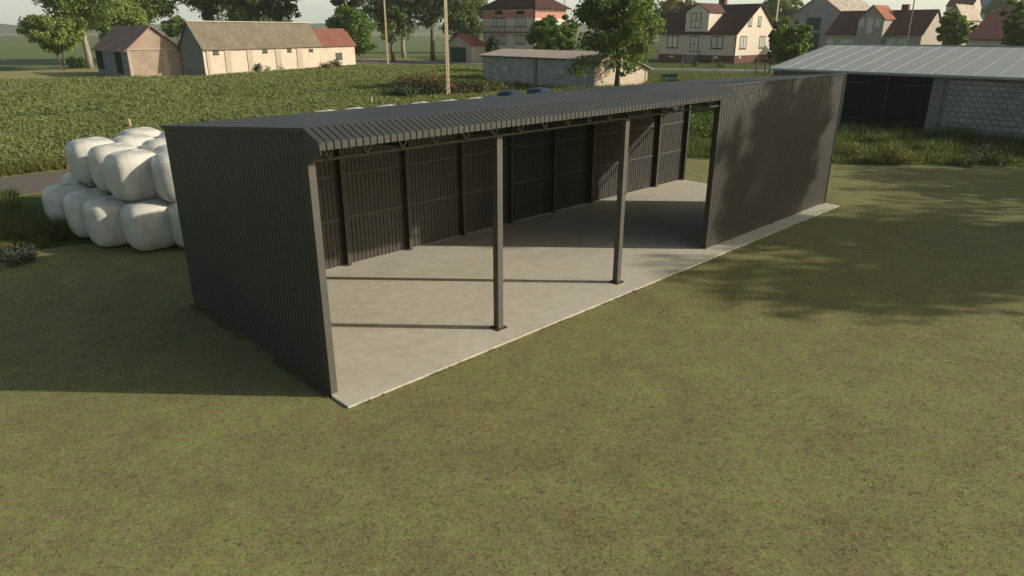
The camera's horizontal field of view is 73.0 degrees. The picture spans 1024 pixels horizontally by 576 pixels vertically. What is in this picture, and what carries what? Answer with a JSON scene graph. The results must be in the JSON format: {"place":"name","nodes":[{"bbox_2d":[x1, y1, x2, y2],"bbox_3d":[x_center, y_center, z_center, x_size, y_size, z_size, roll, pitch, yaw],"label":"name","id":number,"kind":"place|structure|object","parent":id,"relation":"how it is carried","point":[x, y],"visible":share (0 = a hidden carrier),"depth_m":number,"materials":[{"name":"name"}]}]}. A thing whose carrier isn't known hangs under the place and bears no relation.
{"place":"outdoors","nodes":[
{"label":"outdoors","id":0,"kind":"place"},
{"bbox_2d":[0,170,69,194],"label":"road","id":1,"kind":"structure","parent":0,"point":[34,183],"depth_m":31.98,"materials":[{"name":"asphalt"}]},
{"bbox_2d":[0,181,77,243],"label":"tall grass","id":2,"kind":"structure","parent":0,"point":[15,222],"depth_m":23.30,"materials":[{"name":"plant"}]},
{"bbox_2d":[86,183,97,187],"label":"wrapped bale","id":3,"kind":"object","parent":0,"point":[93,185],"visible":0.02,"depth_m":24.79},
{"bbox_2d":[65,136,114,183],"bbox_3d":[-14.867,-4.559,24.605,1.596,1.522,1.596,19,28,41],"label":"wrapped bale","id":4,"kind":"object","parent":3,"relation":"on","point":[76,152],"visible":0.63,"depth_m":23.87},
{"bbox_2d":[111,133,154,148],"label":"wrapped bale","id":5,"kind":"object","parent":3,"relation":"on","point":[137,140],"visible":0.31,"depth_m":24.79},
{"bbox_2d":[0,40,444,69],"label":"field","id":6,"kind":"structure","parent":0,"point":[20,55],"depth_m":212.48,"materials":[{"name":"plant"}]},
{"bbox_2d":[62,56,85,67],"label":"round shrub","id":7,"kind":"object","parent":6,"relation":"on","point":[76,62],"visible":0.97,"depth_m":129.68,"materials":[{"name":"green plant"}]},
{"bbox_2d":[86,0,149,39],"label":"roadside tree","id":8,"kind":"object","parent":6,"relation":"on","point":[128,14],"visible":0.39,"depth_m":140.33,"materials":[{"name":"green plant"}]},
{"bbox_2d":[128,0,183,24],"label":"roadside tree","id":9,"kind":"object","parent":6,"relation":"on","point":[161,8],"visible":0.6,"depth_m":151.90,"materials":[{"name":"green plant"}]},
{"bbox_2d":[160,14,184,43],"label":"tree","id":10,"kind":"object","parent":6,"relation":"on","point":[172,27],"visible":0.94,"depth_m":214.92,"materials":[{"name":"green plant"}]},
{"bbox_2d":[181,0,226,20],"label":"roadside tree","id":11,"kind":"object","parent":6,"relation":"on","point":[207,9],"visible":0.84,"depth_m":160.70,"materials":[{"name":"green plant"}]},
{"bbox_2d":[214,0,267,21],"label":"roadside tree","id":12,"kind":"object","parent":6,"relation":"on","point":[244,10],"visible":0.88,"depth_m":154.10,"materials":[{"name":"green plant"}]},
{"bbox_2d":[212,9,293,21],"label":"tree","id":13,"kind":"object","parent":6,"relation":"on","point":[267,19],"visible":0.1,"depth_m":212.29,"materials":[{"name":"green plant"}]},
{"bbox_2d":[254,0,301,21],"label":"roadside tree","id":14,"kind":"object","parent":6,"relation":"on","point":[276,10],"visible":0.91,"depth_m":155.08,"materials":[{"name":"green plant"}]},
{"bbox_2d":[330,0,364,32],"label":"maple tree","id":15,"kind":"object","parent":6,"relation":"on","point":[352,3],"visible":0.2,"depth_m":183.84,"materials":[{"name":"green plant"}]},
{"bbox_2d":[439,0,487,39],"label":"roadside tree","id":16,"kind":"object","parent":6,"relation":"on","point":[464,16],"visible":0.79,"depth_m":211.50,"materials":[{"name":"green plant"}]},
{"bbox_2d":[0,63,525,170],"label":"field","id":17,"kind":"structure","parent":0,"point":[196,94],"depth_m":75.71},
{"bbox_2d":[0,151,68,176],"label":"verge grass","id":18,"kind":"structure","parent":17,"relation":"on","point":[58,164],"depth_m":34.29,"materials":[{"name":"plant"}]},
{"bbox_2d":[382,84,420,96],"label":"flowering shrub","id":19,"kind":"object","parent":17,"relation":"on","point":[404,91],"visible":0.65,"depth_m":68.45,"materials":[{"name":"green plant"}]},
{"bbox_2d":[389,71,459,94],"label":"flowering shrub","id":20,"kind":"object","parent":17,"relation":"on","point":[427,86],"visible":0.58,"depth_m":71.14,"materials":[{"name":"green plant"}]},
{"bbox_2d":[444,0,449,94],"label":"utility pole","id":21,"kind":"object","parent":17,"relation":"on","point":[446,46],"visible":0.91,"depth_m":68.81,"materials":[{"name":"wood"}]},
{"bbox_2d":[450,79,491,93],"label":"flowering shrub","id":22,"kind":"object","parent":17,"relation":"on","point":[467,87],"visible":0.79,"depth_m":72.21,"materials":[{"name":"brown plant"}]},
{"bbox_2d":[444,77,501,83],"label":"garden shrub","id":23,"kind":"object","parent":17,"relation":"on","point":[472,80],"visible":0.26,"depth_m":87.10,"materials":[{"name":"green plant"}]},
{"bbox_2d":[473,80,513,91],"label":"flowering shrub","id":24,"kind":"object","parent":17,"relation":"on","point":[496,86],"visible":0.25,"depth_m":74.69,"materials":[{"name":"green plant"}]},
{"bbox_2d":[0,22,608,33],"bbox_3d":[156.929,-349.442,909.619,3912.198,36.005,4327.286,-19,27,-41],"label":"hills","id":25,"kind":"structure","parent":0,"point":[7,29],"depth_m":2078.68,"materials":[{"name":"plant"}]},
{"bbox_2d":[0,35,659,41],"bbox_3d":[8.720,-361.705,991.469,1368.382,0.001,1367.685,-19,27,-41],"label":"meadow","id":26,"kind":"structure","parent":0,"point":[414,38],"depth_m":626.06,"materials":[{"name":"plant"}]},
{"bbox_2d":[444,34,485,62],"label":"garage","id":27,"kind":"structure","parent":0,"point":[467,48],"depth_m":150.08,"materials":[{"name":"paint"}]},
{"bbox_2d":[450,47,465,61],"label":"door","id":28,"kind":"structure","parent":27,"relation":"in","point":[458,54],"depth_m":151.28,"materials":[{"name":"wood"}]},
{"bbox_2d":[496,90,520,95],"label":"wrapped bale","id":29,"kind":"object","parent":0,"point":[505,93],"visible":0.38,"depth_m":43.62},
{"bbox_2d":[0,0,1019,24],"label":"sky","id":30,"kind":"structure","parent":0,"point":[312,11],"materials":[{"name":"white"}]},
{"bbox_2d":[0,33,1023,575],"bbox_3d":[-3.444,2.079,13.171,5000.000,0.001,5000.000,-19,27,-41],"label":"ground","id":31,"kind":"structure","parent":0,"point":[958,197],"depth_m":12.20,"materials":[{"name":"plant"}]},
{"bbox_2d":[0,242,44,267],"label":"grey bush","id":32,"kind":"object","parent":31,"relation":"on","point":[25,250],"visible":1,"depth_m":20.78,"materials":[{"name":"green plant"}]},
{"bbox_2d":[0,68,117,79],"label":"dry grass strip","id":33,"kind":"object","parent":31,"relation":"on","point":[51,74],"visible":0.33,"depth_m":110.33,"materials":[{"name":"plant"}]},
{"bbox_2d":[16,13,87,69],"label":"orchard tree","id":34,"kind":"object","parent":33,"relation":"on","point":[57,35],"visible":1,"depth_m":118.97,"materials":[{"name":"green plant"}]},
{"bbox_2d":[91,25,183,76],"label":"stone barn","id":35,"kind":"structure","parent":33,"relation":"on","point":[142,50],"depth_m":103.38,"materials":[{"name":"beige stone"}]},
{"bbox_2d":[95,51,104,68],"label":"doorway","id":36,"kind":"structure","parent":35,"relation":"in","point":[99,57],"depth_m":109.62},
{"bbox_2d":[114,52,123,73],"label":"doorway","id":37,"kind":"structure","parent":35,"relation":"in","point":[119,65],"depth_m":103.43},
{"bbox_2d":[31,0,119,68],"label":"old tree","id":38,"kind":"object","parent":31,"relation":"on","point":[93,12],"visible":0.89,"depth_m":122.90,"materials":[{"name":"green plant"}]},
{"bbox_2d":[82,195,130,246],"bbox_3d":[-12.937,-2.200,22.495,1.558,1.522,1.567,-17,26,-39],"label":"wrapped bale","id":39,"kind":"object","parent":31,"relation":"on","point":[102,219],"visible":0.61,"depth_m":21.80},
{"bbox_2d":[120,197,175,250],"bbox_3d":[-11.527,-2.048,22.084,1.568,1.522,1.568,-18,27,-40],"label":"wrapped bale","id":40,"kind":"object","parent":31,"relation":"on","point":[145,223],"visible":0.84,"depth_m":21.47},
{"bbox_2d":[103,149,158,200],"bbox_3d":[-12.045,-3.619,22.079,1.556,1.522,1.556,16,26,37],"label":"wrapped bale","id":41,"kind":"object","parent":40,"relation":"on","point":[128,175],"visible":0.92,"depth_m":21.47},
{"bbox_2d":[168,202,183,247],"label":"wrapped bale","id":42,"kind":"object","parent":31,"relation":"on","point":[174,221],"visible":0.12,"depth_m":21.58},
{"bbox_2d":[150,152,175,201],"bbox_3d":[-10.534,-3.577,21.964,1.550,1.522,1.549,-15,25,-35],"label":"wrapped bale","id":43,"kind":"object","parent":42,"relation":"on","point":[160,167],"visible":0.4,"depth_m":21.20},
{"bbox_2d":[177,21,321,76],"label":"long barn","id":44,"kind":"structure","parent":31,"relation":"on","point":[207,48],"depth_m":110.31,"materials":[{"name":"paint"}]},
{"bbox_2d":[87,25,442,32],"bbox_3d":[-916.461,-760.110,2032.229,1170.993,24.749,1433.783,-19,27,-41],"label":"distant wood","id":45,"kind":"object","parent":31,"relation":"on","point":[420,31],"visible":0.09,"depth_m":1902.12,"materials":[{"name":"green plant"}]},
{"bbox_2d":[312,28,356,65],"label":"annex barn","id":46,"kind":"structure","parent":31,"relation":"on","point":[339,44],"depth_m":129.28,"materials":[{"name":"paint"}]},
{"bbox_2d":[325,4,377,55],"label":"birch tree","id":47,"kind":"object","parent":31,"relation":"on","point":[355,22],"visible":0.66,"depth_m":135.52,"materials":[{"name":"green plant"}]},
{"bbox_2d":[383,0,388,63],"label":"utility pole","id":48,"kind":"object","parent":31,"relation":"on","point":[386,32],"visible":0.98,"depth_m":143.16,"materials":[{"name":"wood"}]},
{"bbox_2d":[368,0,432,57],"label":"roadside tree","id":49,"kind":"object","parent":31,"relation":"on","point":[403,53],"visible":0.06,"depth_m":178.42,"materials":[{"name":"green plant"}]},
{"bbox_2d":[8,108,1023,252],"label":"grass strip","id":50,"kind":"object","parent":31,"relation":"on","point":[31,202],"depth_m":28.09,"materials":[{"name":"plant"}]},
{"bbox_2d":[0,234,55,251],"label":"verge grass","id":51,"kind":"structure","parent":50,"relation":"on","point":[40,243],"depth_m":22.22,"materials":[{"name":"plant"}]},
{"bbox_2d":[41,181,90,226],"bbox_3d":[-15.604,-2.927,24.450,1.559,1.522,1.558,-18,27,-39],"label":"wrapped bale","id":52,"kind":"object","parent":50,"relation":"on","point":[52,196],"visible":0.48,"depth_m":23.68},
{"bbox_2d":[61,172,85,183],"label":"wrapped bale","id":53,"kind":"object","parent":50,"relation":"on","point":[67,177],"visible":0.1,"depth_m":25.92},
{"bbox_2d":[63,188,112,237],"bbox_3d":[-14.235,-2.565,23.476,1.561,1.522,1.560,-16,26,-36],"label":"wrapped bale","id":54,"kind":"object","parent":50,"relation":"on","point":[74,202],"visible":0.54,"depth_m":22.74},
{"bbox_2d":[689,109,713,137],"bbox_3d":[12.584,-10.844,46.233,5.606,2.324,5.329,-19,27,-41],"label":"meadow shrub","id":55,"kind":"object","parent":50,"relation":"on","point":[696,123],"visible":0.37,"depth_m":44.97,"materials":[{"name":"green plant"}]},
{"bbox_2d":[768,17,813,64],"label":"elder bush","id":56,"kind":"object","parent":50,"relation":"on","point":[790,42],"visible":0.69,"depth_m":83.83,"materials":[{"name":"green plant"}]},
{"bbox_2d":[834,137,866,157],"bbox_3d":[18.674,-7.617,38.208,2.199,1.258,1.764,-19,27,-41],"label":"yellow weed","id":57,"kind":"object","parent":50,"relation":"on","point":[850,147],"visible":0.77,"depth_m":38.01,"materials":[{"name":"green plant"}]},
{"bbox_2d":[850,152,879,163],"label":"meadow weed","id":58,"kind":"object","parent":50,"relation":"on","point":[868,157],"visible":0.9,"depth_m":36.49,"materials":[{"name":"green plant"}]},
{"bbox_2d":[869,141,909,163],"bbox_3d":[19.782,-6.918,35.987,2.020,1.379,1.838,-19,27,-41],"label":"yellow weed","id":59,"kind":"object","parent":50,"relation":"on","point":[892,152],"visible":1,"depth_m":35.81,"materials":[{"name":"green plant"}]},
{"bbox_2d":[768,44,1023,139],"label":"silver roofed barn","id":60,"kind":"structure","parent":50,"relation":"on","point":[978,87],"depth_m":46.39,"materials":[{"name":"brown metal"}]},
{"bbox_2d":[840,74,888,129],"bbox_3d":[24.409,-12.906,48.076,0.090,3.600,2.658,-19,27,-41],"label":"door","id":61,"kind":"structure","parent":60,"relation":"in","point":[864,96],"depth_m":47.97,"materials":[{"name":"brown wood"}]},
{"bbox_2d":[880,76,932,132],"bbox_3d":[26.319,-12.226,46.248,0.090,3.600,2.658,-19,27,-41],"label":"door","id":62,"kind":"structure","parent":60,"relation":"in","point":[907,98],"depth_m":46.14,"materials":[{"name":"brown wood"}]},
{"bbox_2d":[898,148,923,166],"bbox_3d":[20.765,-6.855,36.129,1.763,1.024,1.402,-19,27,-41],"label":"meadow weed","id":63,"kind":"object","parent":50,"relation":"on","point":[911,157],"visible":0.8,"depth_m":35.99,"materials":[{"name":"green plant"}]},
{"bbox_2d":[905,138,942,150],"bbox_3d":[23.738,-8.186,39.913,2.068,1.013,1.923,-19,27,-41],"label":"meadow weed","id":64,"kind":"object","parent":50,"relation":"on","point":[920,145],"visible":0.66,"depth_m":39.84,"materials":[{"name":"green plant"}]},
{"bbox_2d":[933,152,974,165],"bbox_3d":[22.951,-6.665,36.007,2.078,0.854,1.670,4,21,10],"label":"yellow weed","id":65,"kind":"object","parent":50,"relation":"on","point":[953,160],"visible":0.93,"depth_m":35.90,"materials":[{"name":"green plant"}]},
{"bbox_2d":[953,155,978,167],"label":"meadow weed","id":66,"kind":"object","parent":50,"relation":"on","point":[975,163],"visible":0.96,"depth_m":35.38,"materials":[{"name":"green plant"}]},
{"bbox_2d":[953,141,1007,165],"bbox_3d":[24.848,-7.026,36.554,4.068,1.378,2.260,-19,27,-41],"label":"leafy bush","id":67,"kind":"object","parent":50,"relation":"on","point":[984,154],"visible":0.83,"depth_m":36.44,"materials":[{"name":"green plant"}]},
{"bbox_2d":[988,152,1017,167],"bbox_3d":[25.297,-6.524,35.685,1.243,0.845,1.443,9,22,23],"label":"meadow weed","id":68,"kind":"object","parent":50,"relation":"on","point":[1004,163],"visible":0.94,"depth_m":35.58,"materials":[{"name":"green plant"}]},
{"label":"wrapped bale","id":69,"kind":"object","parent":50,"relation":"on","visible":0},
{"bbox_2d":[140,137,165,151],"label":"wrapped bale","id":70,"kind":"object","parent":69,"relation":"on","point":[151,145],"visible":0.18,"depth_m":23.83},
{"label":"wrapped bale","id":71,"kind":"object","parent":50,"relation":"on","visible":0},
{"bbox_2d":[117,127,161,138],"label":"wrapped bale","id":72,"kind":"object","parent":71,"relation":"on","point":[152,132],"visible":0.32,"depth_m":26.64},
{"bbox_2d":[193,179,839,408],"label":"concrete slab","id":73,"kind":"structure","parent":31,"relation":"on","point":[400,318],"depth_m":19.28,"materials":[{"name":"concrete"}]},
{"bbox_2d":[159,73,846,396],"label":"open shed","id":74,"kind":"structure","parent":73,"relation":"on","point":[279,215],"depth_m":19.68,"materials":[{"name":"metal"}]},
{"bbox_2d":[355,59,772,71],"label":"kerb","id":75,"kind":"structure","parent":31,"relation":"on","point":[482,64],"depth_m":141.65,"materials":[{"name":"concrete"}]},
{"bbox_2d":[407,42,777,87],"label":"village green","id":76,"kind":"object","parent":31,"relation":"on","point":[652,59],"depth_m":147.54,"materials":[{"name":"plant"}]},
{"bbox_2d":[408,0,461,60],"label":"roadside tree","id":77,"kind":"object","parent":76,"relation":"on","point":[429,12],"visible":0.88,"depth_m":156.45,"materials":[{"name":"green plant"}]},
{"bbox_2d":[493,80,532,89],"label":"flowering shrub","id":78,"kind":"object","parent":76,"relation":"on","point":[517,84],"visible":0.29,"depth_m":79.81,"materials":[{"name":"green plant"}]},
{"bbox_2d":[525,14,570,49],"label":"garden tree","id":79,"kind":"object","parent":76,"relation":"on","point":[545,34],"visible":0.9,"depth_m":108.83,"materials":[{"name":"green plant"}]},
{"bbox_2d":[478,49,652,87],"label":"block shed","id":80,"kind":"structure","parent":76,"relation":"on","point":[535,67],"depth_m":87.42,"materials":[{"name":"concrete"}]},
{"bbox_2d":[560,14,578,50],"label":"garden tree","id":81,"kind":"object","parent":76,"relation":"on","point":[571,43],"visible":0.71,"depth_m":109.93,"materials":[{"name":"green plant"}]},
{"bbox_2d":[566,0,666,86],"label":"lime tree","id":82,"kind":"object","parent":76,"relation":"on","point":[633,24],"visible":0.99,"depth_m":75.35,"materials":[{"name":"green plant"}]},
{"bbox_2d":[495,69,771,91],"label":"tall grass","id":83,"kind":"structure","parent":76,"relation":"on","point":[655,77],"depth_m":94.52,"materials":[{"name":"plant"}]},
{"bbox_2d":[661,74,677,81],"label":"place sign","id":84,"kind":"object","parent":76,"relation":"on","point":[668,77],"visible":1,"depth_m":87.69,"materials":[{"name":"metal"}]},
{"bbox_2d":[656,0,696,38],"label":"hedgerow tree","id":85,"kind":"object","parent":76,"relation":"on","point":[670,8],"visible":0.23,"depth_m":228.00,"materials":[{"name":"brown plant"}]},
{"bbox_2d":[651,63,775,76],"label":"wire fence","id":86,"kind":"object","parent":76,"relation":"on","point":[712,68],"visible":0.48,"depth_m":100.02,"materials":[{"name":"metal"}]},
{"bbox_2d":[763,0,801,27],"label":"hedgerow tree","id":87,"kind":"object","parent":76,"relation":"on","point":[786,9],"visible":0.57,"depth_m":248.49,"materials":[{"name":"green plant"}]},
{"bbox_2d":[980,0,991,22],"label":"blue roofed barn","id":88,"kind":"structure","parent":76,"relation":"on","point":[984,4],"depth_m":276.93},
{"bbox_2d":[964,9,1023,45],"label":"dark red roofed house","id":89,"kind":"structure","parent":76,"relation":"on","point":[989,31],"depth_m":119.24,"materials":[{"name":"tile"}]},
{"bbox_2d":[980,0,1023,16],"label":"hedgerow tree","id":90,"kind":"object","parent":76,"relation":"on","point":[996,5],"visible":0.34,"depth_m":273.76,"materials":[{"name":"green plant"}]},
{"bbox_2d":[186,179,840,403],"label":"edge grass","id":91,"kind":"structure","parent":0,"point":[278,363],"depth_m":15.00,"materials":[{"name":"plant"}]},
{"bbox_2d":[477,0,571,52],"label":"hip roofed house","id":92,"kind":"structure","parent":0,"point":[507,23],"depth_m":147.00,"materials":[{"name":"paint"}]},
{"bbox_2d":[526,87,550,93],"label":"wrapped bale","id":93,"kind":"object","parent":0,"point":[534,90],"visible":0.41,"depth_m":45.69},
{"bbox_2d":[357,59,768,70],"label":"pavement","id":94,"kind":"structure","parent":0,"point":[482,63],"depth_m":145.33,"materials":[{"name":"concrete"}]},
{"bbox_2d":[356,60,772,73],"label":"village road","id":95,"kind":"structure","parent":0,"point":[390,62],"depth_m":147.31,"materials":[{"name":"asphalt"}]},
{"bbox_2d":[360,0,420,61],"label":"roadside tree","id":96,"kind":"object","parent":95,"relation":"on","point":[397,12],"visible":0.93,"depth_m":152.23,"materials":[{"name":"green plant"}]},
{"bbox_2d":[485,35,498,51],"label":"cypress tree","id":97,"kind":"object","parent":95,"relation":"on","point":[492,42],"visible":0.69,"depth_m":136.71,"materials":[{"name":"green plant"}]},
{"bbox_2d":[765,21,778,72],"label":"ivy column","id":98,"kind":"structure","parent":95,"relation":"on","point":[771,53],"depth_m":109.05,"materials":[{"name":"green plant"}]},
{"bbox_2d":[935,11,977,44],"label":"young tree","id":99,"kind":"object","parent":95,"relation":"on","point":[959,32],"visible":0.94,"depth_m":109.61,"materials":[{"name":"green plant"}]},
{"bbox_2d":[998,0,1023,45],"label":"young tree","id":100,"kind":"object","parent":95,"relation":"on","point":[1012,37],"visible":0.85,"depth_m":100.55,"materials":[{"name":"green plant"}]},
{"bbox_2d":[657,0,774,62],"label":"white house","id":101,"kind":"structure","parent":0,"point":[723,31],"depth_m":151.53,"materials":[{"name":"paint"}]},
{"bbox_2d":[667,36,677,47],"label":"window","id":102,"kind":"structure","parent":101,"relation":"in","point":[672,41],"depth_m":156.92,"materials":[{"name":"grey glass"}]},
{"bbox_2d":[690,36,698,51],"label":"glazed door","id":103,"kind":"structure","parent":101,"relation":"in","point":[694,41],"depth_m":153.23,"materials":[{"name":"grey glass"}]},
{"bbox_2d":[710,36,723,48],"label":"window","id":104,"kind":"structure","parent":101,"relation":"in","point":[716,41],"depth_m":149.39,"materials":[{"name":"grey glass"}]},
{"bbox_2d":[782,0,869,53],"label":"grey gabled barn","id":105,"kind":"structure","parent":0,"point":[820,16],"depth_m":163.43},
{"bbox_2d":[806,18,820,29],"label":"door","id":106,"kind":"structure","parent":105,"relation":"in","point":[816,22],"depth_m":163.55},
{"bbox_2d":[807,33,819,49],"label":"door","id":107,"kind":"structure","parent":105,"relation":"in","point":[815,39],"depth_m":164.49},
{"bbox_2d":[687,108,1023,163],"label":"tall grass","id":108,"kind":"structure","parent":0,"point":[950,141],"depth_m":40.94,"materials":[{"name":"plant"}]},
{"bbox_2d":[825,4,941,45],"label":"brown roofed house","id":109,"kind":"structure","parent":0,"point":[878,24],"depth_m":141.55,"materials":[{"name":"tile"}]},
{"bbox_2d":[941,4,982,44],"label":"light roofed barn","id":110,"kind":"structure","parent":0,"point":[971,12],"depth_m":162.41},
{"bbox_2d":[945,0,982,15],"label":"red roofed house","id":111,"kind":"structure","parent":0,"point":[949,6],"depth_m":235.84,"materials":[{"name":"brown tile"}]},
{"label":"wrapped bale","id":112,"kind":"object","parent":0,"visible":0},
{"bbox_2d":[87,142,137,191],"bbox_3d":[-13.354,-4.102,23.377,1.558,1.522,1.557,-16,25,-36],"label":"wrapped bale","id":113,"kind":"object","parent":112,"relation":"on","point":[97,155],"visible":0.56,"depth_m":22.65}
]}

